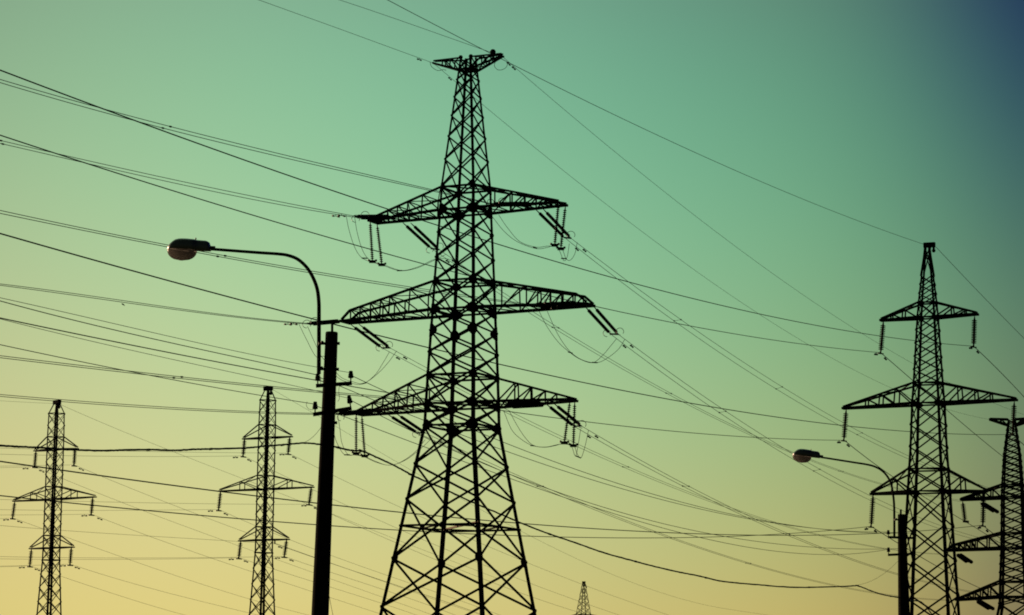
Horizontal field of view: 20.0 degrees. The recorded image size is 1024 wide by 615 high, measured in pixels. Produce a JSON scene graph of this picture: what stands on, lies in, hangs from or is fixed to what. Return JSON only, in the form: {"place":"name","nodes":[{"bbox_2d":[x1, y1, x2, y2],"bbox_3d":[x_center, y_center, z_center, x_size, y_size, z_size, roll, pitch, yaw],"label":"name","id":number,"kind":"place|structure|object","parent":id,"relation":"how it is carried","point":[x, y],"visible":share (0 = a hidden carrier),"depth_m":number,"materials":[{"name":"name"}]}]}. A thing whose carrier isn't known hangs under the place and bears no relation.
{"place":"outdoors","nodes":[
{"label":"outdoors","id":0,"kind":"place"},
{"bbox_2d":[0,0,1023,614],"label":"sky","id":1,"kind":"structure","parent":0,"point":[904,118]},
{"bbox_2d":[574,581,592,614],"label":"transmission tower","id":2,"kind":"structure","parent":0,"point":[585,590],"depth_m":517.96,"materials":[{"name":"metal"}]},
{"label":"ground","id":3,"kind":"structure","parent":0,"visible":0},
{"bbox_2d":[12,400,96,614],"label":"transmission tower","id":4,"kind":"structure","parent":3,"relation":"on","point":[52,535],"depth_m":232.93,"materials":[{"name":"metal"}]},
{"bbox_2d":[9,502,16,519],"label":"insulator string","id":5,"kind":"object","parent":4,"relation":"hanging from","point":[14,510],"visible":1,"depth_m":236.62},
{"bbox_2d":[14,518,305,614],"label":"conductor","id":6,"kind":"object","parent":5,"relation":"hanging from","point":[146,565],"visible":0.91,"depth_m":250.66,"materials":[{"name":"metal"}]},
{"bbox_2d":[31,452,37,467],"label":"insulator string","id":7,"kind":"object","parent":4,"relation":"hanging from","point":[35,459],"visible":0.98,"depth_m":235.44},
{"bbox_2d":[38,468,428,613],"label":"conductor","id":8,"kind":"object","parent":7,"relation":"hanging from","point":[210,535],"visible":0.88,"depth_m":252.20,"materials":[{"name":"metal"}]},
{"bbox_2d":[67,548,72,565],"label":"insulator string","id":9,"kind":"object","parent":4,"relation":"hanging from","point":[70,554],"visible":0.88,"depth_m":230.51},
{"bbox_2d":[71,564,255,614],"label":"conductor","id":10,"kind":"object","parent":9,"relation":"hanging from","point":[151,588],"visible":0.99,"depth_m":238.36,"materials":[{"name":"metal"}]},
{"bbox_2d":[71,451,76,466],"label":"insulator string","id":11,"kind":"object","parent":4,"relation":"hanging from","point":[74,458],"visible":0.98,"depth_m":231.63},
{"bbox_2d":[75,465,479,614],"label":"conductor","id":12,"kind":"object","parent":11,"relation":"attached to","point":[80,468],"visible":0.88,"depth_m":246.32,"materials":[{"name":"metal"}]},
{"bbox_2d":[88,497,94,515],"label":"insulator string","id":13,"kind":"object","parent":4,"relation":"hanging from","point":[92,507],"visible":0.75,"depth_m":229.34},
{"bbox_2d":[92,514,376,612],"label":"conductor","id":14,"kind":"object","parent":13,"relation":"hanging from","point":[221,561],"visible":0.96,"depth_m":241.99,"materials":[{"name":"metal"}]},
{"bbox_2d":[62,405,492,576],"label":"earth wire","id":15,"kind":"object","parent":4,"relation":"attached to","point":[255,483],"visible":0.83,"depth_m":251.81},
{"bbox_2d":[167,238,353,614],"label":"street lamp","id":16,"kind":"object","parent":3,"relation":"on","point":[181,249],"visible":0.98,"depth_m":52.12,"materials":[{"name":"metal"}]},
{"bbox_2d":[0,344,312,403],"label":"voltage wire","id":17,"kind":"object","parent":16,"relation":"attached to","point":[151,375],"visible":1,"depth_m":46.92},
{"bbox_2d":[0,301,316,374],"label":"voltage wire","id":18,"kind":"object","parent":16,"relation":"attached to","point":[153,338],"visible":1,"depth_m":47.00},
{"bbox_2d":[0,442,323,451],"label":"slack cable","id":19,"kind":"object","parent":16,"relation":"attached to","point":[65,449],"visible":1,"depth_m":46.34,"materials":[{"name":"metal"}]},
{"bbox_2d":[1,319,346,397],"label":"voltage wire","id":20,"kind":"object","parent":16,"relation":"attached to","point":[164,357],"visible":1,"depth_m":46.93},
{"bbox_2d":[2,298,348,372],"bbox_3d":[-7.559,-0.158,43.329,0.010,0.186,20.549,-3,-10,27],"label":"voltage wire","id":21,"kind":"object","parent":16,"relation":"attached to","point":[169,336],"visible":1,"depth_m":47.08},
{"bbox_2d":[321,378,863,531],"bbox_3d":[3.678,4.133,67.945,0.013,0.857,35.104,-3,-9,24],"label":"voltage wire","id":22,"kind":"object","parent":16,"relation":"attached to","point":[563,470],"visible":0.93,"depth_m":61.65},
{"bbox_2d":[318,406,887,554],"bbox_3d":[3.656,4.737,67.854,0.013,1.028,35.119,-3,-9,24],"label":"voltage wire","id":23,"kind":"object","parent":16,"relation":"attached to","point":[588,505],"visible":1,"depth_m":62.83,"materials":[{"name":"metal"}]},
{"bbox_2d":[218,386,314,614],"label":"transmission tower","id":24,"kind":"structure","parent":3,"relation":"on","point":[266,438],"depth_m":226.08,"materials":[{"name":"metal"}]},
{"bbox_2d":[0,525,272,543],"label":"telecom cable","id":25,"kind":"object","parent":24,"relation":"attached to","point":[137,535],"visible":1,"depth_m":212.68,"materials":[{"name":"metal"}]},
{"bbox_2d":[215,492,221,511],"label":"insulator string","id":26,"kind":"object","parent":24,"relation":"hanging from","point":[219,500],"visible":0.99,"depth_m":228.57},
{"bbox_2d":[0,509,217,511],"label":"conductor","id":27,"kind":"object","parent":26,"relation":"attached to","point":[209,510],"visible":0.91,"depth_m":216.52,"materials":[{"name":"metal"}]},
{"bbox_2d":[223,511,498,614],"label":"conductor","id":28,"kind":"object","parent":26,"relation":"attached to","point":[347,561],"visible":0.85,"depth_m":246.99,"materials":[{"name":"metal"}]},
{"bbox_2d":[236,542,242,559],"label":"insulator string","id":29,"kind":"object","parent":24,"relation":"hanging from","point":[240,551],"visible":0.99,"depth_m":226.86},
{"bbox_2d":[48,558,233,559],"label":"conductor","id":30,"kind":"object","parent":29,"relation":"hanging from","point":[113,559],"visible":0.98,"depth_m":213.01,"materials":[{"name":"metal"}]},
{"bbox_2d":[240,440,245,457],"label":"insulator string","id":31,"kind":"object","parent":24,"relation":"hanging from","point":[243,450],"visible":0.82,"depth_m":227.99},
{"bbox_2d":[6,454,237,457],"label":"conductor","id":32,"kind":"object","parent":31,"relation":"hanging from","point":[138,456],"visible":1,"depth_m":218.69,"materials":[{"name":"metal"}]},
{"bbox_2d":[246,457,617,614],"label":"conductor","id":33,"kind":"object","parent":31,"relation":"hanging from","point":[248,459],"visible":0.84,"depth_m":249.53,"materials":[{"name":"metal"}]},
{"bbox_2d":[281,540,287,557],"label":"insulator string","id":34,"kind":"object","parent":24,"relation":"hanging from","point":[285,548],"visible":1,"depth_m":224.28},
{"bbox_2d":[0,556,283,558],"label":"conductor","id":35,"kind":"object","parent":34,"relation":"hanging from","point":[276,557],"visible":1,"depth_m":216.34,"materials":[{"name":"metal"}]},
{"bbox_2d":[285,437,291,454],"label":"insulator string","id":36,"kind":"object","parent":24,"relation":"hanging from","point":[288,446],"visible":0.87,"depth_m":225.43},
{"bbox_2d":[11,448,284,454],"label":"conductor","id":37,"kind":"object","parent":36,"relation":"attached to","point":[153,451],"visible":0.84,"depth_m":211.81,"materials":[{"name":"metal"}]},
{"bbox_2d":[289,453,666,614],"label":"conductor","id":38,"kind":"object","parent":36,"relation":"attached to","point":[293,456],"visible":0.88,"depth_m":252.43,"materials":[{"name":"metal"}]},
{"bbox_2d":[306,488,312,505],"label":"insulator string","id":39,"kind":"object","parent":24,"relation":"hanging from","point":[309,495],"visible":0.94,"depth_m":223.68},
{"bbox_2d":[0,499,306,505],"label":"conductor","id":40,"kind":"object","parent":39,"relation":"hanging from","point":[132,502],"visible":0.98,"depth_m":206.14,"materials":[{"name":"metal"}]},
{"bbox_2d":[312,505,582,613],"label":"conductor","id":41,"kind":"object","parent":39,"relation":"hanging from","point":[435,559],"visible":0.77,"depth_m":240.51,"materials":[{"name":"metal"}]},
{"bbox_2d":[276,544,479,613],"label":"telecom cable","id":42,"kind":"object","parent":24,"relation":"attached to","point":[279,546],"visible":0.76,"depth_m":238.54,"materials":[{"name":"metal"}]},
{"bbox_2d":[274,390,764,614],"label":"earth wire","id":43,"kind":"object","parent":24,"relation":"attached to","point":[521,531],"visible":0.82,"depth_m":269.67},
{"bbox_2d":[339,49,595,614],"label":"transmission tower","id":44,"kind":"structure","parent":3,"relation":"on","point":[455,314],"depth_m":190.74,"materials":[{"name":"metal"}]},
{"bbox_2d":[302,317,340,327],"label":"tension insulator","id":45,"kind":"object","parent":44,"relation":"attached to","point":[333,321],"visible":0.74,"depth_m":192.60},
{"bbox_2d":[0,284,310,325],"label":"twin conductor","id":46,"kind":"object","parent":45,"relation":"attached to","point":[290,324],"visible":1,"depth_m":183.02,"materials":[{"name":"metal"}]},
{"bbox_2d":[260,0,431,62],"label":"earth wire","id":47,"kind":"object","parent":44,"relation":"attached to","point":[352,33],"visible":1,"depth_m":185.84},
{"bbox_2d":[299,325,395,384],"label":"jumper loop","id":48,"kind":"object","parent":44,"relation":"hanging from","point":[337,373],"visible":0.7,"depth_m":194.97,"materials":[{"name":"metal"}]},
{"bbox_2d":[337,408,370,420],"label":"tension insulator","id":49,"kind":"object","parent":44,"relation":"attached to","point":[354,412],"visible":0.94,"depth_m":190.97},
{"bbox_2d":[0,394,340,414],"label":"twin conductor","id":50,"kind":"object","parent":49,"relation":"attached to","point":[153,406],"visible":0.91,"depth_m":179.86,"materials":[{"name":"metal"}]},
{"bbox_2d":[351,415,360,454],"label":"jumper insulator","id":51,"kind":"object","parent":44,"relation":"hanging from","point":[356,437],"visible":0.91,"depth_m":192.90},
{"bbox_2d":[360,416,368,457],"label":"jumper insulator","id":52,"kind":"object","parent":44,"relation":"hanging from","point":[363,435],"visible":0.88,"depth_m":193.91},
{"bbox_2d":[351,211,389,221],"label":"tension insulator","id":53,"kind":"object","parent":44,"relation":"attached to","point":[371,217],"visible":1,"depth_m":192.68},
{"bbox_2d":[0,140,357,217],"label":"twin conductor","id":54,"kind":"object","parent":53,"relation":"attached to","point":[339,215],"visible":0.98,"depth_m":183.02,"materials":[{"name":"metal"}]},
{"bbox_2d":[351,324,392,350],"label":"tension insulator","id":55,"kind":"object","parent":44,"relation":"attached to","point":[386,345],"visible":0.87,"depth_m":197.49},
{"bbox_2d":[368,222,376,262],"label":"jumper insulator","id":56,"kind":"object","parent":44,"relation":"hanging from","point":[371,246],"visible":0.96,"depth_m":194.38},
{"bbox_2d":[346,216,452,270],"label":"jumper loop","id":57,"kind":"object","parent":56,"relation":"hanging from","point":[385,265],"visible":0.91,"depth_m":195.98,"materials":[{"name":"metal"}]},
{"bbox_2d":[376,224,385,265],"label":"jumper insulator","id":58,"kind":"object","parent":44,"relation":"hanging from","point":[380,249],"visible":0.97,"depth_m":195.40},
{"bbox_2d":[335,418,432,464],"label":"jumper loop","id":59,"kind":"object","parent":44,"relation":"hanging from","point":[369,458],"visible":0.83,"depth_m":192.59,"materials":[{"name":"metal"}]},
{"bbox_2d":[389,414,425,437],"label":"tension insulator","id":60,"kind":"object","parent":44,"relation":"attached to","point":[406,425],"visible":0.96,"depth_m":194.65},
{"bbox_2d":[341,0,497,54],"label":"earth wire","id":61,"kind":"object","parent":44,"relation":"attached to","point":[417,26],"visible":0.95,"depth_m":184.70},
{"bbox_2d":[403,223,443,252],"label":"tension insulator","id":62,"kind":"object","parent":44,"relation":"attached to","point":[421,239],"visible":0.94,"depth_m":196.84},
{"bbox_2d":[487,198,533,206],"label":"tension insulator","id":63,"kind":"object","parent":44,"relation":"attached to","point":[511,204],"visible":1,"depth_m":187.29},
{"bbox_2d":[0,79,494,204],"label":"twin conductor","id":64,"kind":"object","parent":63,"relation":"attached to","point":[241,144],"visible":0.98,"depth_m":169.53,"materials":[{"name":"metal"}]},
{"bbox_2d":[505,400,547,408],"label":"tension insulator","id":65,"kind":"object","parent":44,"relation":"attached to","point":[524,404],"visible":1,"depth_m":185.17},
{"bbox_2d":[0,355,510,406],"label":"twin conductor","id":66,"kind":"object","parent":65,"relation":"attached to","point":[240,383],"visible":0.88,"depth_m":166.37,"materials":[{"name":"metal"}]},
{"bbox_2d":[504,412,588,457],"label":"jumper loop","id":67,"kind":"object","parent":44,"relation":"hanging from","point":[548,446],"visible":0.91,"depth_m":186.27,"materials":[{"name":"metal"}]},
{"bbox_2d":[535,209,574,238],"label":"tension insulator","id":68,"kind":"object","parent":44,"relation":"attached to","point":[559,226],"visible":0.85,"depth_m":191.31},
{"bbox_2d":[568,238,1023,498],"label":"twin conductor","id":69,"kind":"object","parent":68,"relation":"attached to","point":[584,249],"visible":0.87,"depth_m":231.66,"materials":[{"name":"metal"}]},
{"bbox_2d":[493,216,576,260],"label":"jumper loop","id":70,"kind":"object","parent":69,"relation":"hanging from","point":[533,246],"visible":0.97,"depth_m":187.38,"materials":[{"name":"metal"}]},
{"bbox_2d":[550,203,559,246],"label":"jumper insulator","id":71,"kind":"object","parent":44,"relation":"hanging from","point":[555,231],"visible":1,"depth_m":187.95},
{"bbox_2d":[533,299,577,310],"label":"tension insulator","id":72,"kind":"object","parent":44,"relation":"attached to","point":[550,304],"visible":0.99,"depth_m":184.12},
{"bbox_2d":[0,210,540,306],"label":"twin conductor","id":73,"kind":"object","parent":72,"relation":"attached to","point":[225,256],"visible":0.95,"depth_m":165.46,"materials":[{"name":"metal"}]},
{"bbox_2d":[556,206,566,249],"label":"jumper insulator","id":74,"kind":"object","parent":44,"relation":"hanging from","point":[562,235],"visible":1,"depth_m":188.96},
{"bbox_2d":[559,401,570,443],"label":"jumper insulator","id":75,"kind":"object","parent":44,"relation":"hanging from","point":[566,429],"visible":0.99,"depth_m":185.63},
{"bbox_2d":[546,404,585,427],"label":"tension insulator","id":76,"kind":"object","parent":44,"relation":"attached to","point":[563,411],"visible":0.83,"depth_m":189.22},
{"bbox_2d":[576,426,1023,599],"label":"twin conductor","id":77,"kind":"object","parent":76,"relation":"attached to","point":[596,436],"visible":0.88,"depth_m":227.19,"materials":[{"name":"metal"}]},
{"bbox_2d":[568,402,577,446],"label":"jumper insulator","id":78,"kind":"object","parent":44,"relation":"hanging from","point":[573,431],"visible":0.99,"depth_m":186.63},
{"bbox_2d":[585,306,623,336],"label":"tension insulator","id":79,"kind":"object","parent":44,"relation":"attached to","point":[600,323],"visible":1,"depth_m":189.06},
{"bbox_2d":[612,335,1021,548],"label":"twin conductor","id":80,"kind":"object","parent":79,"relation":"attached to","point":[624,345],"visible":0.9,"depth_m":224.61,"materials":[{"name":"metal"}]},
{"bbox_2d":[539,311,624,362],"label":"jumper loop","id":81,"kind":"object","parent":80,"relation":"hanging from","point":[571,352],"visible":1,"depth_m":185.46,"materials":[{"name":"metal"}]},
{"bbox_2d":[436,65,990,419],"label":"earth wire","id":82,"kind":"object","parent":44,"relation":"attached to","point":[449,77],"visible":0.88,"depth_m":239.08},
{"bbox_2d":[504,58,1023,414],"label":"earth wire","id":83,"kind":"object","parent":44,"relation":"attached to","point":[693,214],"visible":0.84,"depth_m":231.83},
{"bbox_2d":[792,449,914,614],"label":"street lamp","id":84,"kind":"object","parent":3,"relation":"on","point":[802,455],"visible":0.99,"depth_m":83.80,"materials":[{"name":"metal"}]},
{"bbox_2d":[334,446,900,597],"bbox_3d":[3.964,5.586,68.031,0.046,1.397,35.021,-3,-9,24],"label":"slack cable","id":85,"kind":"object","parent":84,"relation":"attached to","point":[407,472],"visible":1,"depth_m":62.61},
{"bbox_2d":[355,377,903,533],"bbox_3d":[4.347,4.184,68.141,0.013,0.994,35.172,-3,-9,24],"label":"voltage wire","id":86,"kind":"object","parent":84,"relation":"attached to","point":[600,477],"visible":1,"depth_m":62.29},
{"bbox_2d":[353,401,905,548],"bbox_3d":[4.334,4.688,68.065,0.013,1.128,35.180,-3,-9,24],"label":"voltage wire","id":87,"kind":"object","parent":84,"relation":"attached to","point":[582,500],"visible":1,"depth_m":61.26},
{"bbox_2d":[841,242,1017,614],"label":"transmission tower","id":88,"kind":"structure","parent":3,"relation":"on","point":[915,493],"depth_m":213.10,"materials":[{"name":"metal"}]},
{"bbox_2d":[388,0,924,244],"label":"earth wire","id":89,"kind":"object","parent":88,"relation":"attached to","point":[626,120],"visible":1,"depth_m":144.01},
{"bbox_2d":[386,348,936,553],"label":"twin conductor","id":90,"kind":"object","parent":88,"relation":"attached to","point":[634,469],"visible":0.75,"depth_m":252.56,"materials":[{"name":"metal"}]},
{"bbox_2d":[841,409,847,441],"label":"insulator string","id":91,"kind":"object","parent":88,"relation":"hanging from","point":[844,427],"visible":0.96,"depth_m":215.68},
{"bbox_2d":[0,317,840,442],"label":"conductor","id":92,"kind":"object","parent":91,"relation":"hanging from","point":[362,388],"visible":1,"depth_m":128.94,"materials":[{"name":"metal"}]},
{"bbox_2d":[846,442,1023,557],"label":"conductor","id":93,"kind":"object","parent":91,"relation":"attached to","point":[848,445],"visible":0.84,"depth_m":251.12,"materials":[{"name":"metal"}]},
{"bbox_2d":[868,495,875,527],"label":"insulator string","id":94,"kind":"object","parent":88,"relation":"hanging from","point":[872,511],"visible":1,"depth_m":213.85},
{"bbox_2d":[0,495,870,537],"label":"conductor","id":95,"kind":"object","parent":94,"relation":"hanging from","point":[866,528],"visible":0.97,"depth_m":122.82,"materials":[{"name":"metal"}]},
{"bbox_2d":[874,528,1021,603],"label":"conductor","id":96,"kind":"object","parent":94,"relation":"attached to","point":[941,568],"visible":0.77,"depth_m":246.82,"materials":[{"name":"metal"}]},
{"bbox_2d":[878,321,884,353],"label":"insulator string","id":97,"kind":"object","parent":88,"relation":"hanging from","point":[882,331],"visible":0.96,"depth_m":215.46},
{"bbox_2d":[0,135,880,354],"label":"conductor","id":98,"kind":"object","parent":97,"relation":"hanging from","point":[379,251],"visible":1,"depth_m":123.84,"materials":[{"name":"metal"}]},
{"bbox_2d":[882,354,1022,471],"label":"conductor","id":99,"kind":"object","parent":97,"relation":"attached to","point":[885,357],"visible":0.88,"depth_m":252.96,"materials":[{"name":"metal"}]},
{"bbox_2d":[971,316,976,347],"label":"insulator string","id":100,"kind":"object","parent":88,"relation":"hanging from","point":[974,322],"visible":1,"depth_m":212.54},
{"bbox_2d":[0,70,972,348],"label":"conductor","id":101,"kind":"object","parent":100,"relation":"hanging from","point":[404,214],"visible":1,"depth_m":107.50,"materials":[{"name":"metal"}]},
{"bbox_2d":[936,247,1017,331],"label":"earth wire","id":102,"kind":"object","parent":88,"relation":"attached to","point":[978,291],"visible":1,"depth_m":223.79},
{"bbox_2d":[980,493,985,526],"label":"insulator string","id":103,"kind":"object","parent":88,"relation":"hanging from","point":[983,499],"visible":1,"depth_m":210.38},
{"bbox_2d":[0,461,981,535],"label":"conductor","id":104,"kind":"object","parent":103,"relation":"hanging from","point":[979,527],"visible":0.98,"depth_m":104.55,"materials":[{"name":"metal"}]},
{"bbox_2d":[1010,401,1016,435],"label":"insulator string","id":105,"kind":"object","parent":88,"relation":"hanging from","point":[1013,419],"visible":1,"depth_m":210.44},
{"bbox_2d":[0,233,1012,437],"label":"conductor","id":106,"kind":"object","parent":105,"relation":"hanging from","point":[1009,436],"visible":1,"depth_m":101.29,"materials":[{"name":"metal"}]},
{"bbox_2d":[947,417,1023,614],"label":"transmission tower","id":107,"kind":"structure","parent":3,"relation":"on","point":[1002,533],"depth_m":385.07,"materials":[{"name":"metal"}]},
{"bbox_2d":[425,433,945,600],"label":"twin conductor","id":108,"kind":"object","parent":107,"relation":"attached to","point":[655,531],"visible":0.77,"depth_m":247.66,"materials":[{"name":"metal"}]},
{"bbox_2d":[434,250,960,501],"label":"twin conductor","id":109,"kind":"object","parent":107,"relation":"attached to","point":[656,385],"visible":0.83,"depth_m":246.62,"materials":[{"name":"metal"}]},
{"bbox_2d":[956,553,972,563],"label":"tension insulator","id":110,"kind":"object","parent":107,"relation":"attached to","point":[963,558],"visible":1,"depth_m":389.59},
{"bbox_2d":[960,501,968,522],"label":"jumper insulator","id":111,"kind":"object","parent":107,"relation":"hanging from","point":[963,510],"visible":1,"depth_m":387.02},
{"bbox_2d":[976,600,994,609],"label":"tension insulator","id":112,"kind":"object","parent":107,"relation":"attached to","point":[985,605],"visible":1,"depth_m":388.38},
{"bbox_2d":[980,502,998,513],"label":"tension insulator","id":113,"kind":"object","parent":107,"relation":"attached to","point":[991,508],"visible":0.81,"depth_m":390.50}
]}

